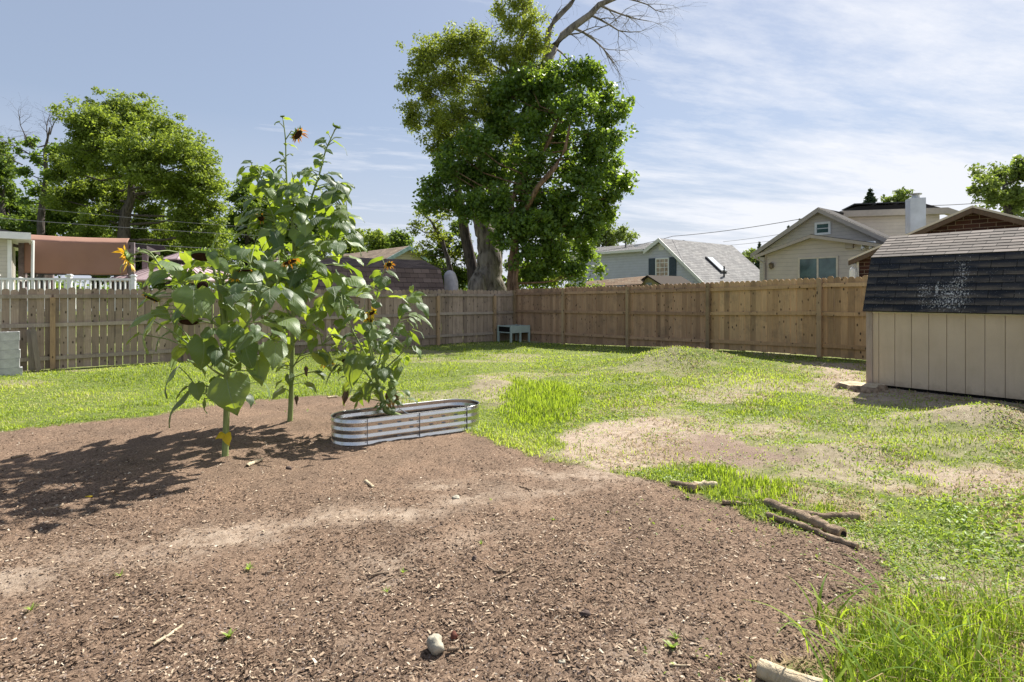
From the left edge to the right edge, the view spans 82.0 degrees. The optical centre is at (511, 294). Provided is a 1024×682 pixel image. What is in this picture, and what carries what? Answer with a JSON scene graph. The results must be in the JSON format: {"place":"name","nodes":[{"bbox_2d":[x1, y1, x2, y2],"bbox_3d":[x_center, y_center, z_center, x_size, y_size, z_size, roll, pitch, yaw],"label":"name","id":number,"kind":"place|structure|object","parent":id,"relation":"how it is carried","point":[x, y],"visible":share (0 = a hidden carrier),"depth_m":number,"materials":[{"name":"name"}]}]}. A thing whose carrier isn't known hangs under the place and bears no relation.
{"place":"outdoors","nodes":[
{"label":"outdoors","id":0,"kind":"place"},
{"bbox_2d":[0,218,257,235],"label":"power line","id":1,"kind":"object","parent":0,"point":[121,227],"visible":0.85,"depth_m":28.83,"materials":[{"name":"black rubber"}]},
{"bbox_2d":[35,208,289,229],"bbox_3d":[-17.949,-4.012,31.499,13.580,0.865,0.019,0,0,-13],"label":"power line","id":2,"kind":"object","parent":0,"point":[138,218],"visible":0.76,"depth_m":31.04,"materials":[{"name":"black rubber"}]},
{"bbox_2d":[135,243,349,253],"bbox_3d":[-13.230,-2.235,27.999,10.719,0.328,0.026,0,0,-22],"label":"power line","id":3,"kind":"object","parent":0,"point":[210,248],"visible":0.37,"depth_m":27.23,"materials":[{"name":"black rubber"}]},
{"bbox_2d":[343,246,467,289],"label":"house","id":4,"kind":"structure","parent":0,"point":[404,252],"depth_m":34.55,"materials":[{"name":"beige"}]},
{"bbox_2d":[0,298,1023,681],"bbox_3d":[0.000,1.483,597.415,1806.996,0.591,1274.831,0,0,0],"label":"ground","id":5,"kind":"structure","parent":0,"point":[274,422],"depth_m":4.59,"materials":[{"name":"soil"}]},
{"bbox_2d":[0,367,21,376],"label":"concrete block","id":6,"kind":"object","parent":5,"relation":"on","point":[10,371],"depth_m":12.36,"materials":[{"name":"grey concrete"}]},
{"bbox_2d":[0,358,19,368],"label":"concrete block","id":7,"kind":"object","parent":6,"relation":"on","point":[9,363],"depth_m":12.35,"materials":[{"name":"grey concrete"}]},
{"bbox_2d":[0,349,19,358],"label":"concrete block","id":8,"kind":"object","parent":7,"relation":"on","point":[9,354],"depth_m":12.35,"materials":[{"name":"grey concrete"}]},
{"bbox_2d":[0,340,18,349],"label":"concrete block","id":9,"kind":"object","parent":8,"relation":"on","point":[9,345],"depth_m":12.35,"materials":[{"name":"grey concrete"}]},
{"bbox_2d":[0,331,19,340],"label":"concrete block","id":10,"kind":"object","parent":9,"relation":"on","point":[10,336],"depth_m":12.36,"materials":[{"name":"grey concrete"}]},
{"bbox_2d":[0,229,34,331],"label":"house","id":11,"kind":"structure","parent":5,"relation":"on","point":[8,239],"depth_m":18.93,"materials":[{"name":"white paint"}]},
{"bbox_2d":[0,136,36,233],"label":"tree","id":12,"kind":"object","parent":5,"relation":"on","point":[8,194],"visible":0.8,"depth_m":49.73,"materials":[{"name":"green plant"}]},
{"bbox_2d":[10,453,28,458],"bbox_3d":[-5.143,1.681,6.150,0.029,0.028,0.162,0,0,20],"label":"stick","id":13,"kind":"object","parent":5,"relation":"on","point":[15,456],"visible":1,"depth_m":6.13,"materials":[{"name":"brown wood"}]},
{"bbox_2d":[26,328,34,371],"bbox_3d":[-10.643,1.219,13.018,0.150,1.020,0.018,0,0,-39],"label":"pointed picket","id":14,"kind":"object","parent":5,"relation":"on","point":[30,353],"visible":0.77,"depth_m":13.01,"materials":[{"name":"wood"}]},
{"bbox_2d":[25,602,41,610],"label":"seedling","id":15,"kind":"object","parent":5,"relation":"on","point":[29,608],"visible":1,"depth_m":3.18,"materials":[{"name":"green plant"}]},
{"bbox_2d":[31,327,40,371],"bbox_3d":[-10.518,1.209,13.008,0.189,1.040,0.018,0,0,-39],"label":"pointed picket","id":16,"kind":"object","parent":5,"relation":"on","point":[35,349],"visible":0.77,"depth_m":12.99,"materials":[{"name":"wood"}]},
{"bbox_2d":[0,95,73,316],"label":"tree","id":17,"kind":"object","parent":5,"relation":"on","point":[36,160],"visible":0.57,"depth_m":45.81,"materials":[{"name":"green plant"}]},
{"bbox_2d":[6,200,76,289],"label":"tree","id":18,"kind":"object","parent":5,"relation":"on","point":[31,211],"visible":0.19,"depth_m":50.82,"materials":[{"name":"green plant"}]},
{"bbox_2d":[42,504,63,510],"bbox_3d":[-3.653,1.692,4.687,0.026,0.026,0.146,0,0,36],"label":"stick","id":19,"kind":"object","parent":5,"relation":"on","point":[48,508],"visible":1,"depth_m":4.67,"materials":[{"name":"brown wood"}]},
{"bbox_2d":[0,274,136,353],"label":"deck railing","id":20,"kind":"object","parent":5,"relation":"on","point":[68,279],"visible":0.44,"depth_m":16.77,"materials":[{"name":"white paint"}]},
{"bbox_2d":[13,235,165,327],"bbox_3d":[-16.570,-0.237,23.172,4.758,3.875,3.896,0,0,-24],"label":"pergola","id":21,"kind":"object","parent":5,"relation":"on","point":[58,255],"visible":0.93,"depth_m":21.47,"materials":[{"name":"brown wood"}]},
{"bbox_2d":[45,204,148,314],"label":"tree","id":22,"kind":"object","parent":5,"relation":"on","point":[60,228],"visible":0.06,"depth_m":50.15,"materials":[{"name":"green plant"}]},
{"bbox_2d":[34,86,237,317],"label":"maple tree","id":23,"kind":"object","parent":5,"relation":"on","point":[129,154],"visible":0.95,"depth_m":43.29,"materials":[{"name":"green plant"}]},
{"bbox_2d":[106,252,228,289],"bbox_3d":[-13.759,-0.048,24.499,3.918,3.496,3.917,0,0,26],"label":"car","id":24,"kind":"object","parent":5,"relation":"on","point":[142,275],"visible":0.27,"depth_m":23.80,"materials":[{"name":"white metal"}]},
{"bbox_2d":[152,624,183,645],"bbox_3d":[-1.705,1.687,2.927,0.023,0.019,0.177,0,0,17],"label":"stick","id":25,"kind":"object","parent":5,"relation":"on","point":[164,637],"visible":1,"depth_m":2.90,"materials":[{"name":"beige wood"}]},
{"bbox_2d":[135,217,240,290],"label":"tree","id":26,"kind":"object","parent":5,"relation":"on","point":[159,286],"visible":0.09,"depth_m":48.73,"materials":[{"name":"green plant"}]},
{"bbox_2d":[111,233,306,456],"bbox_3d":[-3.134,0.540,6.115,2.056,2.362,1.139,0,0,21],"label":"sunflower","id":27,"kind":"object","parent":5,"relation":"on","point":[228,393],"visible":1,"depth_m":5.85,"materials":[{"name":"green plant"}]},
{"bbox_2d":[221,629,235,637],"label":"seedling","id":28,"kind":"object","parent":5,"relation":"on","point":[229,634],"visible":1,"depth_m":2.90,"materials":[{"name":"green plant"}]},
{"bbox_2d":[244,562,253,569],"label":"seedling","id":29,"kind":"object","parent":5,"relation":"on","point":[248,566],"visible":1,"depth_m":3.61,"materials":[{"name":"green plant"}]},
{"bbox_2d":[214,178,289,250],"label":"tree","id":30,"kind":"object","parent":5,"relation":"on","point":[245,239],"visible":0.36,"depth_m":54.15,"materials":[{"name":"green plant"}]},
{"bbox_2d":[246,458,263,466],"bbox_3d":[-2.582,1.675,5.902,0.046,0.046,0.264,0,0,10],"label":"stick","id":31,"kind":"object","parent":5,"relation":"on","point":[255,461],"visible":1,"depth_m":5.88,"materials":[{"name":"brown wood"}]},
{"bbox_2d":[0,287,512,370],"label":"fence","id":32,"kind":"object","parent":5,"relation":"on","point":[461,316],"visible":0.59,"depth_m":14.52,"materials":[{"name":"brown wood"}]},
{"bbox_2d":[15,271,564,304],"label":"distant woods","id":33,"kind":"object","parent":5,"relation":"on","point":[228,286],"visible":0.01,"depth_m":105.90,"materials":[{"name":"green plant"}]},
{"bbox_2d":[232,115,372,420],"bbox_3d":[-2.796,-0.354,7.767,1.932,4.154,1.456,0,0,34],"label":"sunflower","id":34,"kind":"object","parent":5,"relation":"on","point":[306,243],"visible":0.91,"depth_m":7.61,"materials":[{"name":"green plant"}]},
{"bbox_2d":[269,218,340,255],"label":"tree","id":35,"kind":"object","parent":5,"relation":"on","point":[287,238],"visible":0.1,"depth_m":54.88,"materials":[{"name":"green plant"}]},
{"bbox_2d":[241,254,444,349],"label":"garden shed","id":36,"kind":"structure","parent":5,"relation":"on","point":[421,274],"depth_m":20.46,"materials":[{"name":"brown"}]},
{"bbox_2d":[341,228,393,252],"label":"tree","id":37,"kind":"object","parent":5,"relation":"on","point":[375,239],"visible":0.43,"depth_m":58.58,"materials":[{"name":"green plant"}]},
{"bbox_2d":[364,479,373,487],"bbox_3d":[-1.264,1.685,5.232,0.038,0.036,0.208,0,0,-35],"label":"stick","id":38,"kind":"object","parent":5,"relation":"on","point":[367,482],"visible":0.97,"depth_m":5.25,"materials":[{"name":"brown wood"}]},
{"bbox_2d":[371,571,388,576],"bbox_3d":[-0.789,1.665,3.511,0.108,0.018,0.020,0,0,-18],"label":"stick","id":39,"kind":"object","parent":5,"relation":"on","point":[379,573],"visible":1,"depth_m":3.51,"materials":[{"name":"beige wood"}]},
{"bbox_2d":[384,227,415,248],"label":"tree","id":40,"kind":"object","parent":5,"relation":"on","point":[398,238],"visible":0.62,"depth_m":49.56,"materials":[{"name":"green plant"}]},
{"bbox_2d":[331,399,479,445],"bbox_3d":[-1.281,1.565,7.339,1.928,0.302,0.662,0,0,-33],"label":"garden bed","id":41,"kind":"object","parent":5,"relation":"on","point":[361,426],"visible":0.98,"depth_m":7.12,"materials":[{"name":"metal"}]},
{"bbox_2d":[294,256,433,415],"bbox_3d":[-1.768,0.561,7.359,1.767,2.087,0.894,0,0,19],"label":"sunflower","id":42,"kind":"object","parent":41,"relation":"in","point":[354,365],"visible":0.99,"depth_m":7.23,"materials":[{"name":"green plant"}]},
{"bbox_2d":[405,209,462,274],"bbox_3d":[-3.541,-1.349,27.360,2.616,6.296,2.239,0,0,0],"label":"tree","id":43,"kind":"object","parent":5,"relation":"on","point":[438,235],"visible":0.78,"depth_m":26.96,"materials":[{"name":"green plant"}]},
{"bbox_2d":[427,633,444,655],"bbox_3d":[-0.365,1.670,2.806,0.075,0.084,0.092,0,0,-26],"label":"stone","id":44,"kind":"object","parent":5,"relation":"on","point":[435,645],"visible":1,"depth_m":2.78,"materials":[{"name":"grey stone"}]},
{"bbox_2d":[0,400,898,681],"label":"wood chips","id":45,"kind":"object","parent":5,"relation":"on","point":[292,642],"visible":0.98,"depth_m":3.23,"materials":[{"name":"brown wood"}]},
{"bbox_2d":[444,270,457,290],"bbox_3d":[-2.341,0.380,22.605,0.604,2.640,0.499,0,0,0],"label":"fabric cover","id":46,"kind":"object","parent":5,"relation":"on","point":[450,281],"visible":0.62,"depth_m":22.45,"materials":[{"name":"grey fabric"}]},
{"bbox_2d":[425,220,477,290],"bbox_3d":[-3.158,-1.076,28.459,3.068,5.739,2.279,0,0,0],"label":"shrub","id":47,"kind":"object","parent":5,"relation":"on","point":[461,272],"visible":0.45,"depth_m":28.14,"materials":[{"name":"green plant"}]},
{"bbox_2d":[446,646,458,651],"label":"stick","id":48,"kind":"object","parent":5,"relation":"on","point":[451,649],"visible":1,"depth_m":2.78,"materials":[{"name":"beige wood"}]},
{"bbox_2d":[451,630,457,639],"bbox_3d":[-0.282,1.673,2.885,0.038,0.044,0.043,0,0,0],"label":"stone","id":49,"kind":"object","parent":5,"relation":"on","point":[454,635],"visible":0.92,"depth_m":2.87,"materials":[{"name":"red stone"}]},
{"bbox_2d":[463,644,472,648],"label":"stick","id":50,"kind":"object","parent":5,"relation":"on","point":[468,646],"visible":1,"depth_m":2.79,"materials":[{"name":"beige wood"}]},
{"bbox_2d":[393,0,557,290],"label":"silver maple tree","id":51,"kind":"object","parent":5,"relation":"on","point":[484,271],"visible":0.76,"depth_m":26.19,"materials":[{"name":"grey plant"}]},
{"bbox_2d":[488,567,505,571],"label":"stick","id":52,"kind":"object","parent":5,"relation":"on","point":[494,570],"visible":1,"depth_m":3.52,"materials":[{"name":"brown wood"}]},
{"bbox_2d":[494,565,523,580],"bbox_3d":[-0.013,1.654,3.499,0.234,0.020,0.018,0,0,-44],"label":"stick","id":53,"kind":"object","parent":5,"relation":"on","point":[502,576],"visible":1,"depth_m":3.48,"materials":[{"name":"beige wood"}]},
{"bbox_2d":[0,340,1023,628],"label":"lawn grass","id":54,"kind":"structure","parent":5,"relation":"on","point":[530,438],"depth_m":9.11,"materials":[{"name":"green plant"}]},
{"bbox_2d":[0,343,1023,681],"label":"ground weeds","id":55,"kind":"object","parent":5,"relation":"on","point":[914,545],"visible":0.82,"depth_m":5.42,"materials":[{"name":"green plant"}]},
{"bbox_2d":[0,402,1023,681],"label":"pebbles","id":56,"kind":"object","parent":5,"relation":"on","point":[408,594],"visible":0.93,"depth_m":3.23,"materials":[{"name":"grey stone"}]},
{"bbox_2d":[497,324,529,342],"bbox_3d":[0.062,1.404,21.245,0.900,0.620,0.780,0,0,-39],"label":"raised planter","id":57,"kind":"object","parent":5,"relation":"on","point":[515,329],"visible":0.88,"depth_m":21.01,"materials":[{"name":"grey paint"}]},
{"bbox_2d":[411,53,639,290],"bbox_3d":[0.598,-4.256,24.941,9.738,12.132,5.349,0,0,0],"label":"mulberry tree","id":58,"kind":"object","parent":5,"relation":"on","point":[525,220],"visible":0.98,"depth_m":24.50,"materials":[{"name":"green plant"}]},
{"bbox_2d":[502,235,579,289],"bbox_3d":[1.175,-0.557,28.625,4.403,4.692,2.322,0,0,22],"label":"shrub","id":59,"kind":"object","parent":5,"relation":"on","point":[506,267],"visible":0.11,"depth_m":28.24,"materials":[{"name":"green plant"}]},
{"bbox_2d":[531,275,604,288],"bbox_3d":[2.431,0.394,26.036,3.396,2.820,1.182,0,0,0],"label":"shrub","id":60,"kind":"object","parent":5,"relation":"on","point":[556,283],"visible":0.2,"depth_m":25.98,"materials":[{"name":"green plant"}]},
{"bbox_2d":[460,0,707,256],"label":"dead tree","id":61,"kind":"object","parent":5,"relation":"on","point":[569,30],"visible":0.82,"depth_m":27.60,"materials":[{"name":"wood"}]},
{"bbox_2d":[579,609,590,616],"bbox_3d":[0.383,1.672,3.078,0.059,0.040,0.043,0,0,0],"label":"stone","id":62,"kind":"object","parent":5,"relation":"on","point":[584,612],"visible":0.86,"depth_m":3.06,"materials":[{"name":"stone"}]},
{"bbox_2d":[562,222,640,247],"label":"tree","id":63,"kind":"object","parent":5,"relation":"on","point":[612,236],"visible":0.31,"depth_m":55.43,"materials":[{"name":"green plant"}]},
{"bbox_2d":[585,275,691,286],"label":"garden shed","id":64,"kind":"structure","parent":5,"relation":"on","point":[648,280],"depth_m":30.25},
{"bbox_2d":[568,238,759,286],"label":"house","id":65,"kind":"structure","parent":5,"relation":"on","point":[694,262],"depth_m":43.24,"materials":[{"name":"white"}]},
{"bbox_2d":[655,258,668,275],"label":"window","id":66,"kind":"structure","parent":65,"relation":"in","point":[661,264],"depth_m":41.90,"materials":[{"name":"white glass"}]},
{"bbox_2d":[662,639,680,647],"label":"seedling","id":67,"kind":"object","parent":5,"relation":"on","point":[669,643],"visible":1,"depth_m":2.82,"materials":[{"name":"green plant"}]},
{"bbox_2d":[662,663,685,666],"bbox_3d":[0.733,1.685,2.679,0.119,0.014,0.014,0,0,0],"label":"stick","id":68,"kind":"object","parent":5,"relation":"on","point":[672,664],"visible":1,"depth_m":2.68,"materials":[{"name":"beige wood"}]},
{"bbox_2d":[669,630,681,638],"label":"seedling","id":69,"kind":"object","parent":5,"relation":"on","point":[675,636],"visible":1,"depth_m":2.89,"materials":[{"name":"green plant"}]},
{"bbox_2d":[669,480,698,491],"bbox_3d":[1.492,1.658,5.137,0.089,0.083,0.271,0,0,-42],"label":"driftwood","id":70,"kind":"object","parent":5,"relation":"on","point":[688,485],"visible":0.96,"depth_m":5.10,"materials":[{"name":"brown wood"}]},
{"bbox_2d":[513,275,867,359],"bbox_3d":[4.483,0.664,16.618,0.129,2.177,13.920,0,0,-39],"label":"fence","id":71,"kind":"object","parent":5,"relation":"on","point":[820,317],"visible":0.82,"depth_m":15.63,"materials":[{"name":"brown wood"}]},
{"bbox_2d":[693,480,717,488],"bbox_3d":[1.682,1.650,5.119,0.213,0.074,0.078,0,0,0],"label":"split wood","id":72,"kind":"object","parent":5,"relation":"on","point":[711,483],"visible":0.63,"depth_m":5.10,"materials":[{"name":"brown wood"}]},
{"bbox_2d":[722,500,752,506],"bbox_3d":[1.820,1.673,4.724,0.253,0.040,0.048,0,0,16],"label":"branch","id":73,"kind":"object","parent":5,"relation":"on","point":[725,502],"visible":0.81,"depth_m":4.73,"materials":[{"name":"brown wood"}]},
{"bbox_2d":[741,247,759,263],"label":"shrub","id":74,"kind":"object","parent":5,"relation":"on","point":[748,253],"visible":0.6,"depth_m":51.71,"materials":[{"name":"green plant"}]},
{"bbox_2d":[754,242,761,269],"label":"conifer tree","id":75,"kind":"object","parent":5,"relation":"on","point":[757,263],"visible":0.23,"depth_m":59.86,"materials":[{"name":"green plant"}]},
{"bbox_2d":[495,378,1023,681],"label":"tall grass","id":76,"kind":"structure","parent":5,"relation":"on","point":[545,402],"depth_m":2.97,"materials":[{"name":"green plant"}]},
{"bbox_2d":[512,346,1023,681],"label":"dry grass","id":77,"kind":"object","parent":5,"relation":"on","point":[840,628],"visible":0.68,"depth_m":5.47,"materials":[{"name":"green grass"}]},
{"bbox_2d":[735,496,801,505],"bbox_3d":[2.070,1.677,4.763,0.509,0.036,0.070,0,0,16],"label":"branch","id":78,"kind":"object","parent":5,"relation":"on","point":[793,503],"visible":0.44,"depth_m":4.75,"materials":[{"name":"brown wood"}]},
{"bbox_2d":[756,658,829,681],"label":"log","id":79,"kind":"object","parent":5,"relation":"on","point":[768,671],"visible":0.99,"depth_m":2.55,"materials":[{"name":"brown wood"}]},
{"bbox_2d":[763,498,846,538],"bbox_3d":[2.176,1.660,4.402,0.104,0.093,0.696,0,0,-22],"label":"log","id":80,"kind":"object","parent":5,"relation":"on","point":[815,521],"visible":0.84,"depth_m":4.33,"materials":[{"name":"brown wood"}]},
{"bbox_2d":[766,512,858,548],"bbox_3d":[2.129,1.673,4.206,0.080,0.054,0.661,0,0,-34],"label":"log","id":81,"kind":"object","parent":5,"relation":"on","point":[807,527],"visible":0.95,"depth_m":4.18,"materials":[{"name":"brown wood"}]},
{"bbox_2d":[797,509,860,520],"bbox_3d":[2.380,1.668,4.457,0.475,0.070,0.121,0,0,14],"label":"log","id":82,"kind":"object","parent":5,"relation":"on","point":[851,515],"visible":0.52,"depth_m":4.41,"materials":[{"name":"brown wood"}]},
{"bbox_2d":[750,193,957,280],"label":"house","id":83,"kind":"structure","parent":5,"relation":"on","point":[819,242],"depth_m":26.77,"materials":[{"name":"beige"}]},
{"bbox_2d":[798,256,837,279],"bbox_3d":[12.398,-0.856,23.864,0.065,1.367,1.566,0,0,-39],"label":"window","id":84,"kind":"structure","parent":83,"relation":"in","point":[825,266],"depth_m":23.83,"materials":[{"name":"teal glass"}]},
{"bbox_2d":[814,221,830,234],"bbox_3d":[14.548,-3.106,27.554,0.065,0.601,0.719,0,0,-39],"label":"gable window","id":85,"kind":"structure","parent":83,"relation":"in","point":[820,228],"depth_m":27.55,"materials":[{"name":"white paint"}]},
{"bbox_2d":[834,381,887,392],"bbox_3d":[5.795,1.545,9.731,0.898,0.156,0.778,0,0,27],"label":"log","id":86,"kind":"object","parent":5,"relation":"on","point":[859,387],"visible":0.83,"depth_m":9.56,"materials":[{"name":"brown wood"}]},
{"bbox_2d":[863,188,876,202],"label":"conifer tree","id":87,"kind":"object","parent":5,"relation":"on","point":[870,197],"visible":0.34,"depth_m":41.86,"materials":[{"name":"green plant"}]},
{"bbox_2d":[744,553,1023,681],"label":"wide grass","id":88,"kind":"structure","parent":5,"relation":"on","point":[894,641],"depth_m":2.71,"materials":[{"name":"green plant"}]},
{"bbox_2d":[881,186,913,201],"bbox_3d":[26.275,-2.736,40.173,1.696,9.138,1.969,0,0,-33],"label":"tree","id":89,"kind":"object","parent":5,"relation":"on","point":[902,195],"visible":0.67,"depth_m":39.78,"materials":[{"name":"green plant"}]},
{"bbox_2d":[772,548,1023,681],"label":"dry grass","id":90,"kind":"structure","parent":5,"relation":"on","point":[845,673],"depth_m":2.88,"materials":[{"name":"plant"}]},
{"bbox_2d":[835,567,1023,681],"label":"tall grass","id":91,"kind":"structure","parent":5,"relation":"on","point":[936,624],"depth_m":2.87,"materials":[{"name":"green plant"}]},
{"bbox_2d":[848,205,1023,277],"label":"house","id":92,"kind":"structure","parent":5,"relation":"on","point":[972,218],"depth_m":16.34,"materials":[{"name":"brick"}]},
{"bbox_2d":[927,574,947,580],"bbox_3d":[2.549,1.696,3.525,0.109,0.017,0.081,0,0,0],"label":"stone","id":93,"kind":"object","parent":5,"relation":"on","point":[936,577],"visible":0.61,"depth_m":3.51,"materials":[{"name":"grey stone"}]},
{"bbox_2d":[852,461,1023,577],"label":"broadleaf weeds","id":94,"kind":"object","parent":5,"relation":"on","point":[995,522],"visible":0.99,"depth_m":4.32,"materials":[{"name":"green plant"}]},
{"bbox_2d":[862,227,1023,403],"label":"garden shed","id":95,"kind":"structure","parent":5,"relation":"on","point":[944,313],"depth_m":9.14,"materials":[{"name":"beige wood"}]},
{"bbox_2d":[964,154,1023,217],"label":"tree","id":96,"kind":"object","parent":5,"relation":"on","point":[1008,200],"visible":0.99,"depth_m":30.63,"materials":[{"name":"green plant"}]},
{"bbox_2d":[0,0,1023,293],"label":"sky","id":97,"kind":"structure","parent":0,"point":[757,112],"materials":[{"name":"blue"}]},
{"bbox_2d":[596,202,983,251],"bbox_3d":[17.635,-4.479,37.230,27.127,2.640,5.520,0,0,25],"label":"power line","id":98,"kind":"object","parent":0,"point":[757,226],"visible":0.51,"depth_m":38.77,"materials":[{"name":"black rubber"}]}
]}

